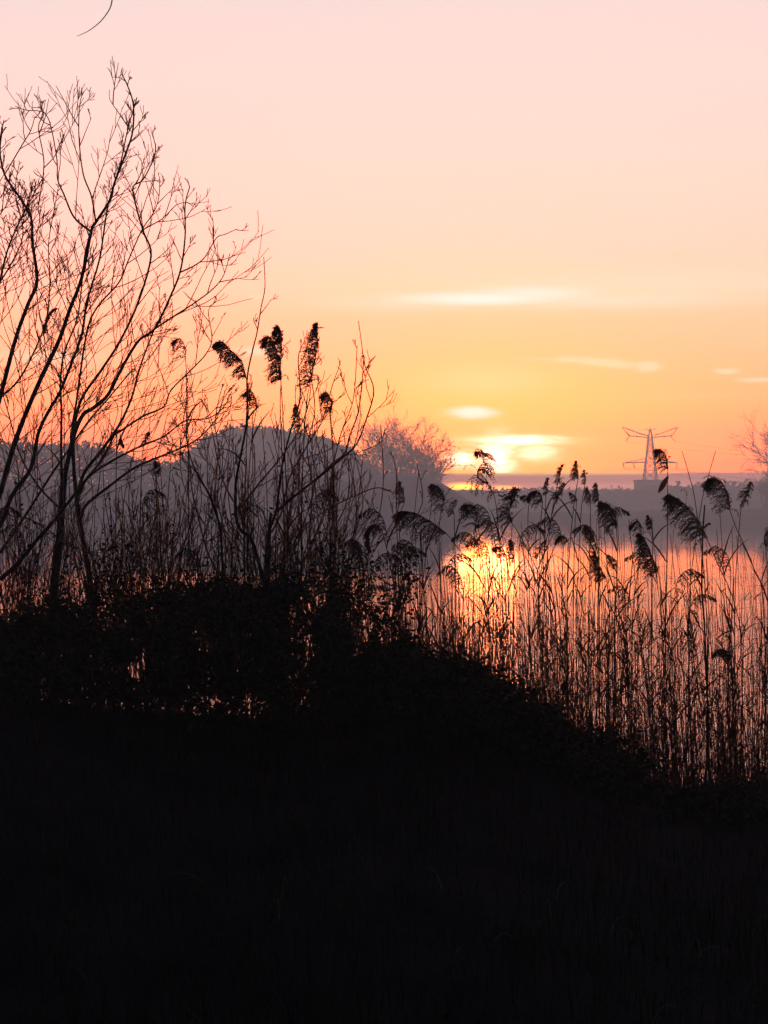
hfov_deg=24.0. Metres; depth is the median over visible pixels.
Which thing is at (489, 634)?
reed
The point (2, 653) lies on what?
bramble bush
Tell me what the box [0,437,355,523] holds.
wooded shore
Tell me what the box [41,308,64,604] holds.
reed
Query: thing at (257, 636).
bramble bush
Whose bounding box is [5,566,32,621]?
reed
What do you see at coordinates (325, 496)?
reed
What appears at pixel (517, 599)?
reed
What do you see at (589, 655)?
reed
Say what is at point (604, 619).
reed
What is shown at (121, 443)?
reed
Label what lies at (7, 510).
reed
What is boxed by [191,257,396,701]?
willow shrub
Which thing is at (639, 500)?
treeline
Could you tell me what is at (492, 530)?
reed
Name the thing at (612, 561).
reed
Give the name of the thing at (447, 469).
bare tree
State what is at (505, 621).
reed
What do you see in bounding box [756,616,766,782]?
reed
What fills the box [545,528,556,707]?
reed
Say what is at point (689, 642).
reed
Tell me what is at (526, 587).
reed
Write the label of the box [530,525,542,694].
reed
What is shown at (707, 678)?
reed
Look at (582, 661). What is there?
reed
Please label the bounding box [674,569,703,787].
reed
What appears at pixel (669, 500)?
reed
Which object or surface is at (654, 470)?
electricity pylon
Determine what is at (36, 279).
willow tree
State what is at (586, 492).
reed
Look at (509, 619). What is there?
reed
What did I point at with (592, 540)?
reed
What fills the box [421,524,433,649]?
reed
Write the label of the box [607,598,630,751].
reed
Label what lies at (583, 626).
reed
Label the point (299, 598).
leafy spray
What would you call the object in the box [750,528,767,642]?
reed
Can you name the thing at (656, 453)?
reed
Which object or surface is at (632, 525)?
reed
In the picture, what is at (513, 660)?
reed
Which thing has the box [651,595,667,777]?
reed
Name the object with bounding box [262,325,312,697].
reed
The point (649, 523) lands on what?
reed
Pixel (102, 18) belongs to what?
overhanging branch
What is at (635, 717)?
reed
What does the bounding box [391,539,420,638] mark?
reed
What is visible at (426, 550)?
reed
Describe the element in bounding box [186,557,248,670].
leafy spray
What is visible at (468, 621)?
reed
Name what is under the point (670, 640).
reed
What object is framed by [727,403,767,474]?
bare tree
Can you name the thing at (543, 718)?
bramble bush
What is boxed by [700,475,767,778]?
reed
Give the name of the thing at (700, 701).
reed
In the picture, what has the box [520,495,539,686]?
reed
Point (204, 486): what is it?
willow shrub
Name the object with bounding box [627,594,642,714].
reed
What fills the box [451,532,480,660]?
reed
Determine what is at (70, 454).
willow tree
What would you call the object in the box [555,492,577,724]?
reed
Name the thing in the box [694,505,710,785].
reed
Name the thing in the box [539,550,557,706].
reed
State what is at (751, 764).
reed bed
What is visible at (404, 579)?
leafy spray
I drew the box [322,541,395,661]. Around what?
leafy spray
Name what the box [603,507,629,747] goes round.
reed
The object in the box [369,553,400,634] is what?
reed
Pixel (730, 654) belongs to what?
reed
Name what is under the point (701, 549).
reed
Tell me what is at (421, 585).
reed
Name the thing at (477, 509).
reed
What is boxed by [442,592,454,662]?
reed
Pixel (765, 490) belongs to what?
bare bush
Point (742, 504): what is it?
reed
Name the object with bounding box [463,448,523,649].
reed
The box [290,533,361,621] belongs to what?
leafy spray
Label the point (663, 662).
reed
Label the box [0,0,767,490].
sky
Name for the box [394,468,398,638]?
reed
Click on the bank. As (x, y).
(508, 895)
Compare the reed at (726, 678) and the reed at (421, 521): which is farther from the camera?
the reed at (421, 521)
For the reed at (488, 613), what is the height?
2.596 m
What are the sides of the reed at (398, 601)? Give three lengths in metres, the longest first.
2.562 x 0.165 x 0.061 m
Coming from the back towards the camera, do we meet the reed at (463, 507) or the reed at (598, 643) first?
the reed at (463, 507)
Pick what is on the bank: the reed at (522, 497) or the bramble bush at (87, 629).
the bramble bush at (87, 629)
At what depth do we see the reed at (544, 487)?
10.50 m
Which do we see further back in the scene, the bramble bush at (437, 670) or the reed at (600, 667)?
the reed at (600, 667)
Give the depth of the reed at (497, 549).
10.10 m
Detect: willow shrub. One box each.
[157,372,263,586]
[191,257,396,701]
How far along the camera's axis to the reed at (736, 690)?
10.17 m
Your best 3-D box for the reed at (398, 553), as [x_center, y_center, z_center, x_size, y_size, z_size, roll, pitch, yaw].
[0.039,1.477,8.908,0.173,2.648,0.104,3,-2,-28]
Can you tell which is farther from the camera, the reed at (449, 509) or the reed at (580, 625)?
the reed at (449, 509)
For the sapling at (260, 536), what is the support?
on the bank
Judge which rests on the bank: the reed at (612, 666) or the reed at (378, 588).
the reed at (378, 588)
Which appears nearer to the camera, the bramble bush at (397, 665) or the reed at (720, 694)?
the bramble bush at (397, 665)
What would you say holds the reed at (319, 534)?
in the water
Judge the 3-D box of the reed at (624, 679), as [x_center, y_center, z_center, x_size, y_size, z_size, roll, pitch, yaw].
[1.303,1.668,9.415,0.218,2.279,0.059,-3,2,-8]
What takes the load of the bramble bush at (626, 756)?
on the bank
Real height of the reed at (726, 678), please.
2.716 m
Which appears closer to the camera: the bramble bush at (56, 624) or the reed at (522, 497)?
the bramble bush at (56, 624)
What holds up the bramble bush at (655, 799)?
on the bank
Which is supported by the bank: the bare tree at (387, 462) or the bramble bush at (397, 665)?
the bramble bush at (397, 665)
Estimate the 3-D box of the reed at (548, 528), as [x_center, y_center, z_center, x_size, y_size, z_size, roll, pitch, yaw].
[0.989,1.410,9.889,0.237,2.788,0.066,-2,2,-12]
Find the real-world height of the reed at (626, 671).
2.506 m
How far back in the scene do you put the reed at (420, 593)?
10.11 m
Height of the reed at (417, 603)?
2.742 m
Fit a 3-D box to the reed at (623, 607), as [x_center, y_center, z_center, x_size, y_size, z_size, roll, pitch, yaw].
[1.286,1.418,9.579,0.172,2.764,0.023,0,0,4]
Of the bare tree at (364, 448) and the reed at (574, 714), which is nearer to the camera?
the reed at (574, 714)
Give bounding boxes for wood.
[145,422,379,520]
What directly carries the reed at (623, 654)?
in the water
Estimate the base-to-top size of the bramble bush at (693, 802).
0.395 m
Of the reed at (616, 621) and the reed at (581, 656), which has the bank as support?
the reed at (581, 656)
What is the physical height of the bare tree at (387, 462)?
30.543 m
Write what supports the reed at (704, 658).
in the water
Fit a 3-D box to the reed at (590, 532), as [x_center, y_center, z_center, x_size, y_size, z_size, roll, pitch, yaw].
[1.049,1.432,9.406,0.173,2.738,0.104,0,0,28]
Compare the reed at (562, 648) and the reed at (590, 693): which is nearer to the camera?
the reed at (562, 648)
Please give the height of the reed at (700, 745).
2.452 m
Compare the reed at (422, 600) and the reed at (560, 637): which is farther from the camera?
the reed at (422, 600)
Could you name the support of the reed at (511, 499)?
in the water
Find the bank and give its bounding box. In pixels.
[0,697,767,1023]
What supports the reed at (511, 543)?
in the water
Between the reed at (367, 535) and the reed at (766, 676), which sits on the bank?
the reed at (367, 535)
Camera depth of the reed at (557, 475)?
10.20 m
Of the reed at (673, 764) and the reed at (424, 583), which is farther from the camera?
the reed at (424, 583)
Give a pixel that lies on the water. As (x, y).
(755, 532)
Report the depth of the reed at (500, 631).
9.38 m
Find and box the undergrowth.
[0,465,386,696]
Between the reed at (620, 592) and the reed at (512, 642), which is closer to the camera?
the reed at (512, 642)
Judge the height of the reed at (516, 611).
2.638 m
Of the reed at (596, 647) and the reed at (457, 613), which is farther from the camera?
the reed at (457, 613)
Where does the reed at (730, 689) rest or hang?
in the water
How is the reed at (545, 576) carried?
in the water
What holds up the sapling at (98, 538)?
on the bank
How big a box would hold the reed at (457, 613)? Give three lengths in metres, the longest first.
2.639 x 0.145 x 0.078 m
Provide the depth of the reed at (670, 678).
9.53 m
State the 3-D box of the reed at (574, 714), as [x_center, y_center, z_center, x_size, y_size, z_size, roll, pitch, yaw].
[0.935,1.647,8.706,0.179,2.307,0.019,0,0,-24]
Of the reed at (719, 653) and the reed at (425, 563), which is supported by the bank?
the reed at (719, 653)
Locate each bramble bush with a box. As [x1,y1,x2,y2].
[0,587,163,722]
[0,609,91,710]
[36,595,202,718]
[79,581,284,727]
[117,562,306,739]
[147,568,377,733]
[165,565,357,734]
[241,574,450,742]
[315,608,519,754]
[352,623,535,755]
[407,653,551,769]
[465,685,603,791]
[544,704,700,808]
[568,745,711,822]
[626,769,767,827]
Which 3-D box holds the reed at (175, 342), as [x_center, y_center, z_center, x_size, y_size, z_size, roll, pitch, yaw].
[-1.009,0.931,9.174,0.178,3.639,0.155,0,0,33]
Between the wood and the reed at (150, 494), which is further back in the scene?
the wood
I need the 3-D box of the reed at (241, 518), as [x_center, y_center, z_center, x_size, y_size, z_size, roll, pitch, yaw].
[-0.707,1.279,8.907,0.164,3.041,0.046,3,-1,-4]
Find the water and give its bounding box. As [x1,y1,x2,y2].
[0,518,767,790]
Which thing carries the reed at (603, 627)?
in the water
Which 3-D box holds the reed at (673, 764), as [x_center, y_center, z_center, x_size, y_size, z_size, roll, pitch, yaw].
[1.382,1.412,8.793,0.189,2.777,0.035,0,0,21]
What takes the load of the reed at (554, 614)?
in the water
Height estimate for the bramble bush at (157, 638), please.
0.697 m
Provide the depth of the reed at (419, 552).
9.38 m
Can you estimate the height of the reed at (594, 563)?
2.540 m
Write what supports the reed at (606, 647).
in the water
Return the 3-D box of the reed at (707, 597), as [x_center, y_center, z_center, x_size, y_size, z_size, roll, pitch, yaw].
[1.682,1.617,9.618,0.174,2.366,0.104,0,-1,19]
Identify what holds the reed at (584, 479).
in the water
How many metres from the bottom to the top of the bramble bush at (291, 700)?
0.739 m
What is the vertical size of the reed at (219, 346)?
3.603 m
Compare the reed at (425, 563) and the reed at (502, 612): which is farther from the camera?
the reed at (425, 563)
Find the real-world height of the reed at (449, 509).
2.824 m
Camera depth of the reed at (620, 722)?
8.80 m
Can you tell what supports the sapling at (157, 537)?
on the bank
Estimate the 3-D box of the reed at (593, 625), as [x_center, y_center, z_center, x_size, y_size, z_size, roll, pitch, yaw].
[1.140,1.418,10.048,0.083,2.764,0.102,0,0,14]
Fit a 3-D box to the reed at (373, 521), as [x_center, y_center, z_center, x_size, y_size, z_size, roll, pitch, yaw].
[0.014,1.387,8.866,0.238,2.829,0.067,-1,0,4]
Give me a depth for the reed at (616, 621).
9.56 m
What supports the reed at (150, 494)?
in the water
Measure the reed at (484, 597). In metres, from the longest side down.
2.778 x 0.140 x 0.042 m
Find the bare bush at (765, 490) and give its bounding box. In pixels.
[743,459,767,508]
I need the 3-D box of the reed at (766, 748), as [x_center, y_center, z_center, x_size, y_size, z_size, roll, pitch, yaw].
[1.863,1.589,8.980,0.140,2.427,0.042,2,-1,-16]
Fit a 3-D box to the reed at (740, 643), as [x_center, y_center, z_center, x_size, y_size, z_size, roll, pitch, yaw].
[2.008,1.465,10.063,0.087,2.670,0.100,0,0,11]
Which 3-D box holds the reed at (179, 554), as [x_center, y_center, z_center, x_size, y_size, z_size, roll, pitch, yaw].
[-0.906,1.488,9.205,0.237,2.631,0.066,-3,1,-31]
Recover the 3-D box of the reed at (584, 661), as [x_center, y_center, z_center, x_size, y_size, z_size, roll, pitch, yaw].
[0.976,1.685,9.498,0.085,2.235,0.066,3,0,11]
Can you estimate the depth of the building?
755.00 m
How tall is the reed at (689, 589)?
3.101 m
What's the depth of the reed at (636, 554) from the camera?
9.28 m
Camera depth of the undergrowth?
8.99 m
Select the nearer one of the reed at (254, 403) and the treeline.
the reed at (254, 403)
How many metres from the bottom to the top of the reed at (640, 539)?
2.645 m
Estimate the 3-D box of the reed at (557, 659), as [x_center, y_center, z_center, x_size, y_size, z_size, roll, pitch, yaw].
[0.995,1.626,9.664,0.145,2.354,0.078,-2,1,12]
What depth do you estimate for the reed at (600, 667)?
9.14 m
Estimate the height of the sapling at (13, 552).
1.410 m
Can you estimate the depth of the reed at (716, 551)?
8.97 m
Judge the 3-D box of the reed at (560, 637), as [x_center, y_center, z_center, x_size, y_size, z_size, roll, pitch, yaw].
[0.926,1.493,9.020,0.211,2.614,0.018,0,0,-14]
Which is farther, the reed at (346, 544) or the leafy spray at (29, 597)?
the reed at (346, 544)
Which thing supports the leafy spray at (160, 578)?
attached to the bramble bush at (201, 601)
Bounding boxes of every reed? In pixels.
[0,506,20,540]
[0,523,25,600]
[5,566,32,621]
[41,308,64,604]
[69,490,93,689]
[108,408,141,556]
[119,432,158,680]
[133,489,173,696]
[135,529,140,680]
[138,520,152,676]
[139,460,166,700]
[168,338,208,662]
[175,547,206,708]
[211,340,265,715]
[238,478,256,703]
[239,389,271,715]
[257,335,288,680]
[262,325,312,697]
[289,404,321,641]
[293,321,323,701]
[294,489,339,702]
[314,479,333,600]
[317,391,344,573]
[338,538,370,641]
[347,541,381,642]
[354,584,385,628]
[357,507,388,643]
[361,515,410,638]
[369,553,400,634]
[384,481,405,627]
[389,544,415,643]
[390,577,407,642]
[391,510,523,689]
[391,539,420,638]
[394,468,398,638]
[397,547,426,638]
[399,471,418,607]
[413,529,422,630]
[413,568,420,623]
[414,538,431,647]
[415,542,428,634]
[416,488,444,641]
[420,535,435,646]
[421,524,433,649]
[421,597,437,647]
[425,540,426,627]
[425,596,435,646]
[426,551,438,658]
[427,483,455,628]
[430,517,444,633]
[437,565,464,651]
[440,542,449,640]
[441,609,449,657]
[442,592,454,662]
[443,575,453,661]
[444,553,472,654]
[446,499,462,639]
[450,562,451,649]
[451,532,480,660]
[453,547,472,651]
[457,502,498,657]
[461,580,480,657]
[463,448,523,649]
[464,579,484,661]
[465,504,502,673]
[466,539,489,657]
[473,553,498,671]
[474,519,493,672]
[476,519,500,671]
[477,517,494,674]
[477,537,491,659]
[481,606,485,660]
[485,537,498,668]
[488,561,499,679]
[491,544,524,648]
[491,589,509,672]
[493,485,557,708]
[494,536,517,690]
[499,589,512,654]
[501,531,511,646]
[502,530,510,668]
[502,541,537,696]
[504,539,527,688]
[506,555,514,677]
[508,565,519,658]
[511,603,513,682]
[512,604,523,676]
[513,544,519,682]
[513,640,516,680]
[515,597,537,690]
[516,534,535,689]
[517,544,546,673]
[518,488,542,702]
[518,524,543,694]
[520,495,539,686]
[521,524,532,690]
[528,478,557,701]
[529,546,568,719]
[529,604,553,718]
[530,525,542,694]
[530,540,554,693]
[535,536,552,680]
[537,516,580,714]
[538,482,571,692]
[538,566,569,721]
[539,464,571,683]
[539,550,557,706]
[544,526,554,695]
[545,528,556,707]
[545,561,564,717]
[547,460,581,728]
[548,597,572,703]
[552,549,567,719]
[552,573,585,743]
[553,573,569,707]
[554,535,586,705]
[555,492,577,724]
[558,544,571,713]
[563,599,578,720]
[565,615,576,728]
[568,469,587,693]
[570,606,591,724]
[571,487,590,726]
[571,524,605,728]
[574,561,583,712]
[574,576,592,742]
[574,596,594,727]
[577,621,590,720]
[577,624,597,694]
[580,525,611,717]
[580,561,589,726]
[582,526,596,722]
[583,482,616,693]
[587,551,612,737]
[589,553,609,734]
[589,624,590,728]
[590,500,617,723]
[594,540,613,740]
[598,537,628,750]
[598,551,612,709]
[599,618,602,726]
[600,544,615,740]
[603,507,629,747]
[603,554,646,738]
[604,571,617,751]
[607,585,634,748]
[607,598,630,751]
[609,548,635,717]
[611,602,622,717]
[613,608,623,716]
[613,619,634,758]
[614,520,631,744]
[614,560,632,757]
[615,573,636,753]
[617,554,637,747]
[624,671,644,779]
[625,552,667,778]
[627,518,649,728]
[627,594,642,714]
[628,519,655,783]
[632,612,650,751]
[635,533,678,778]
[635,612,656,777]
[644,448,688,776]
[644,515,672,744]
[651,517,685,784]
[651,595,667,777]
[655,529,673,765]
[657,599,682,790]
[659,557,666,773]
[661,489,749,783]
[664,565,678,778]
[669,619,676,782]
[670,534,693,790]
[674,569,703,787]
[675,544,710,779]
[682,452,707,664]
[684,594,716,788]
[686,543,701,770]
[686,618,711,777]
[687,585,714,789]
[687,636,694,753]
[688,451,715,771]
[691,580,728,780]
[692,549,723,778]
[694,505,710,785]
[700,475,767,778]
[703,545,743,781]
[706,559,718,780]
[711,519,751,771]
[711,648,746,787]
[715,594,736,783]
[716,529,745,779]
[716,601,733,760]
[721,481,753,781]
[721,577,734,788]
[724,601,735,783]
[726,541,735,783]
[726,597,745,783]
[728,581,740,786]
[737,549,750,777]
[746,621,759,765]
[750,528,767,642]
[752,651,767,731]
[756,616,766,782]
[760,595,767,763]
[763,722,767,778]
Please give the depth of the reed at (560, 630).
9.06 m
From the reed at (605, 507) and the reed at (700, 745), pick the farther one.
the reed at (605, 507)
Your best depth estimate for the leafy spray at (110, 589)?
8.13 m
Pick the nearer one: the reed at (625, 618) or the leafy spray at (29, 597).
the leafy spray at (29, 597)
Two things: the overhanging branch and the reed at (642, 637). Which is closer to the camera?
the overhanging branch
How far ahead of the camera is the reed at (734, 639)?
9.99 m
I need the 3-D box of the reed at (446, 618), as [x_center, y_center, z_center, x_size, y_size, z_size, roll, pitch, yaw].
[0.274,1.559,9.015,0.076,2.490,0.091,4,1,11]
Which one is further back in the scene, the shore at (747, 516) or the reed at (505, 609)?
the shore at (747, 516)
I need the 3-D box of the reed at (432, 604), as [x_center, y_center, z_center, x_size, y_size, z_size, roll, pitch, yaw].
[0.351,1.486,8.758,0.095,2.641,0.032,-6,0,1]
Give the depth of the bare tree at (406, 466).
444.39 m
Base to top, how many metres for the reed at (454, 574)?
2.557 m
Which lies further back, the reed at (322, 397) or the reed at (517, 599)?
the reed at (517, 599)
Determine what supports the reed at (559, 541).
in the water
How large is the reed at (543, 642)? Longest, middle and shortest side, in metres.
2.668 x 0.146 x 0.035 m
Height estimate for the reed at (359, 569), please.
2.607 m
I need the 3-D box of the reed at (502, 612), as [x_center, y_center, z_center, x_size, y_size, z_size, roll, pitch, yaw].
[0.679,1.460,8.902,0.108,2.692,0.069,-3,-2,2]
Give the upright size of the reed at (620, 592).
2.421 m
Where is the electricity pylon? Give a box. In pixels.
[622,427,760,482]
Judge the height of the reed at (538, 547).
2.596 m
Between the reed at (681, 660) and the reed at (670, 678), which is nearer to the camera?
the reed at (670, 678)
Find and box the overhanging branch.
[78,0,112,35]
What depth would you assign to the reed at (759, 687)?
9.51 m
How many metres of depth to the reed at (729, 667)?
9.15 m
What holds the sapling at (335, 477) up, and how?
on the bank
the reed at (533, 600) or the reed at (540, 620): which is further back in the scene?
the reed at (540, 620)
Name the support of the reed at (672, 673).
in the water
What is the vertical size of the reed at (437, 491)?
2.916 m
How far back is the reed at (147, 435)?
9.60 m
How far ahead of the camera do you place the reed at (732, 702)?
9.97 m
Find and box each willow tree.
[0,57,148,527]
[0,125,272,698]
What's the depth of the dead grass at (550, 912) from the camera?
5.58 m
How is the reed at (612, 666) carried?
in the water
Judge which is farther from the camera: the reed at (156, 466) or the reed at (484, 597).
the reed at (156, 466)
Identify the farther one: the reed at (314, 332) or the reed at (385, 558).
the reed at (314, 332)
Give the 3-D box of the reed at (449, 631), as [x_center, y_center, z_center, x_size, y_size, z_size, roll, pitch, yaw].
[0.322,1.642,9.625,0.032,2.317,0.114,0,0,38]
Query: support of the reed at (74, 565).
in the water
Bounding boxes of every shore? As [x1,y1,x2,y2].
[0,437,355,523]
[483,509,767,522]
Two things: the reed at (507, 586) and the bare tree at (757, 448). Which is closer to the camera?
the reed at (507, 586)
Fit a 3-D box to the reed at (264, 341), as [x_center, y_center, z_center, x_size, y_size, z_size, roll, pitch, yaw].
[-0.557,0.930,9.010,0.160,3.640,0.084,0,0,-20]
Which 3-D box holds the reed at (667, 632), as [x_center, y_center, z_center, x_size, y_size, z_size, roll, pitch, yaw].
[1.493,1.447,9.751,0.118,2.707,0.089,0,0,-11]
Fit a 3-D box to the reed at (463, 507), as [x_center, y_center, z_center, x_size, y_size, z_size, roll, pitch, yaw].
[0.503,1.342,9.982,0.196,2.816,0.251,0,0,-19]
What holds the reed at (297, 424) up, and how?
in the water
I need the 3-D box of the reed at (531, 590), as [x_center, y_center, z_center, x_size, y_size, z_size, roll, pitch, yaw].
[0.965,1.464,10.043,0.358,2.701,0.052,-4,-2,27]
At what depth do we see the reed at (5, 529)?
9.71 m
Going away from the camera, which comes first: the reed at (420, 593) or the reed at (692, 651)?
the reed at (692, 651)
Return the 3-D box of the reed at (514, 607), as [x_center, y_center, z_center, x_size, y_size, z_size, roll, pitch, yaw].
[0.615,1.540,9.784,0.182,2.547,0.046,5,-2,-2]
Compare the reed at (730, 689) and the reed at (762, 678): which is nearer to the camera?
the reed at (730, 689)
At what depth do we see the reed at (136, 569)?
9.00 m
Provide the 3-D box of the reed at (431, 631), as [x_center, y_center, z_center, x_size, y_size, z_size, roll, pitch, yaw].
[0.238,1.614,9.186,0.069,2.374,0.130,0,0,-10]
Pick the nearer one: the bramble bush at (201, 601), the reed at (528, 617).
the bramble bush at (201, 601)
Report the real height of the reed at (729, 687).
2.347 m
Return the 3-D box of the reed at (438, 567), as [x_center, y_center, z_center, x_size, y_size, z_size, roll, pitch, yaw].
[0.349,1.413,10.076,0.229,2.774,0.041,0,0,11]
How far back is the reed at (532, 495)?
10.00 m
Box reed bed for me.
[0,536,767,794]
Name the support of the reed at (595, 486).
in the water
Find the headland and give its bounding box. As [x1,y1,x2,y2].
[315,474,483,523]
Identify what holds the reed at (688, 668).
in the water
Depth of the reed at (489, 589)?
9.10 m
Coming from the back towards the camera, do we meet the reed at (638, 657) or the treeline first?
the treeline
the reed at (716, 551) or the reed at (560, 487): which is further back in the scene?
the reed at (560, 487)
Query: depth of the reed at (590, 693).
9.86 m
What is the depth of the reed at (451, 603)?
9.11 m
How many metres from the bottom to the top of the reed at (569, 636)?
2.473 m
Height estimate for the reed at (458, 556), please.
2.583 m
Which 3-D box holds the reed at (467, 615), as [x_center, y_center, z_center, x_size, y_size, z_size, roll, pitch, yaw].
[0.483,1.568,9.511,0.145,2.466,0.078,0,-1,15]
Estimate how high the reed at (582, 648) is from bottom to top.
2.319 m
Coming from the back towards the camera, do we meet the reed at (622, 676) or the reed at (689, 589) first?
the reed at (689, 589)
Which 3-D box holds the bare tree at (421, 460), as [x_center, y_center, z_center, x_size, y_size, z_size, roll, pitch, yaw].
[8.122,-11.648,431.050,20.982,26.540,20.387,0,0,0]
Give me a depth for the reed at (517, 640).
9.57 m
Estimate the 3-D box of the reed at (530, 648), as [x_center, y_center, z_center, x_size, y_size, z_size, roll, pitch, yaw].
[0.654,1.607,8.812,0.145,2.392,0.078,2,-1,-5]
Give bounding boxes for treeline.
[457,478,767,513]
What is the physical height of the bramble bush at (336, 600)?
0.712 m
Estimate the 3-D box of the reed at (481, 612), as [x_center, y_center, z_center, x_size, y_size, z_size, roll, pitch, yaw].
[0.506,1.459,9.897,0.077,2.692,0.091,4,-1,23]
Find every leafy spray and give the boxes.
[4,579,65,619]
[65,544,160,677]
[146,569,196,626]
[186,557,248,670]
[264,544,323,678]
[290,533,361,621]
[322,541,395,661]
[367,543,431,643]
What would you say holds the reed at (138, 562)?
in the water
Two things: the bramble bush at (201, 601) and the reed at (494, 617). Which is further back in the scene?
the reed at (494, 617)
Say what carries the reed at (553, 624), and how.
in the water
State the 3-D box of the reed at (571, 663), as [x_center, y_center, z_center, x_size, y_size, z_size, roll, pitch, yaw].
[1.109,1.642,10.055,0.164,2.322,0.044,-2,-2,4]
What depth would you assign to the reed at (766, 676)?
10.19 m
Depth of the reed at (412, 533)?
9.15 m
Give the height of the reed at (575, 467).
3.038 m
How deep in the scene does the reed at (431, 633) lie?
8.81 m
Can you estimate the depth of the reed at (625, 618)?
9.02 m
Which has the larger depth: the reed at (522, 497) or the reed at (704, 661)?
the reed at (522, 497)
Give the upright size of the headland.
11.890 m
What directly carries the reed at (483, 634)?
in the water
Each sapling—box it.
[0,448,123,675]
[23,461,180,700]
[91,437,254,698]
[175,401,430,698]
[265,429,403,701]
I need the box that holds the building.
[633,480,662,509]
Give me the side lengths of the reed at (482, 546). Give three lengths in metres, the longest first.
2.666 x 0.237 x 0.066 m
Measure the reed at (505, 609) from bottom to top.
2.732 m
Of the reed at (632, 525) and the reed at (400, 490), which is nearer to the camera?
the reed at (632, 525)
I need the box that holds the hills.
[2,486,764,517]
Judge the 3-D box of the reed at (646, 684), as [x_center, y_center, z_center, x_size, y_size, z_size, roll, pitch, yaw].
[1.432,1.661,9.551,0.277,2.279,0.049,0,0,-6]
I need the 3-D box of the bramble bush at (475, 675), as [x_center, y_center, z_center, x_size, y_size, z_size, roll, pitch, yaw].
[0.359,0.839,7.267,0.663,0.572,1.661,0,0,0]
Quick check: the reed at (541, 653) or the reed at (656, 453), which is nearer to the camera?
the reed at (541, 653)
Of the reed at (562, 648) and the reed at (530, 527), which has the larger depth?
the reed at (530, 527)

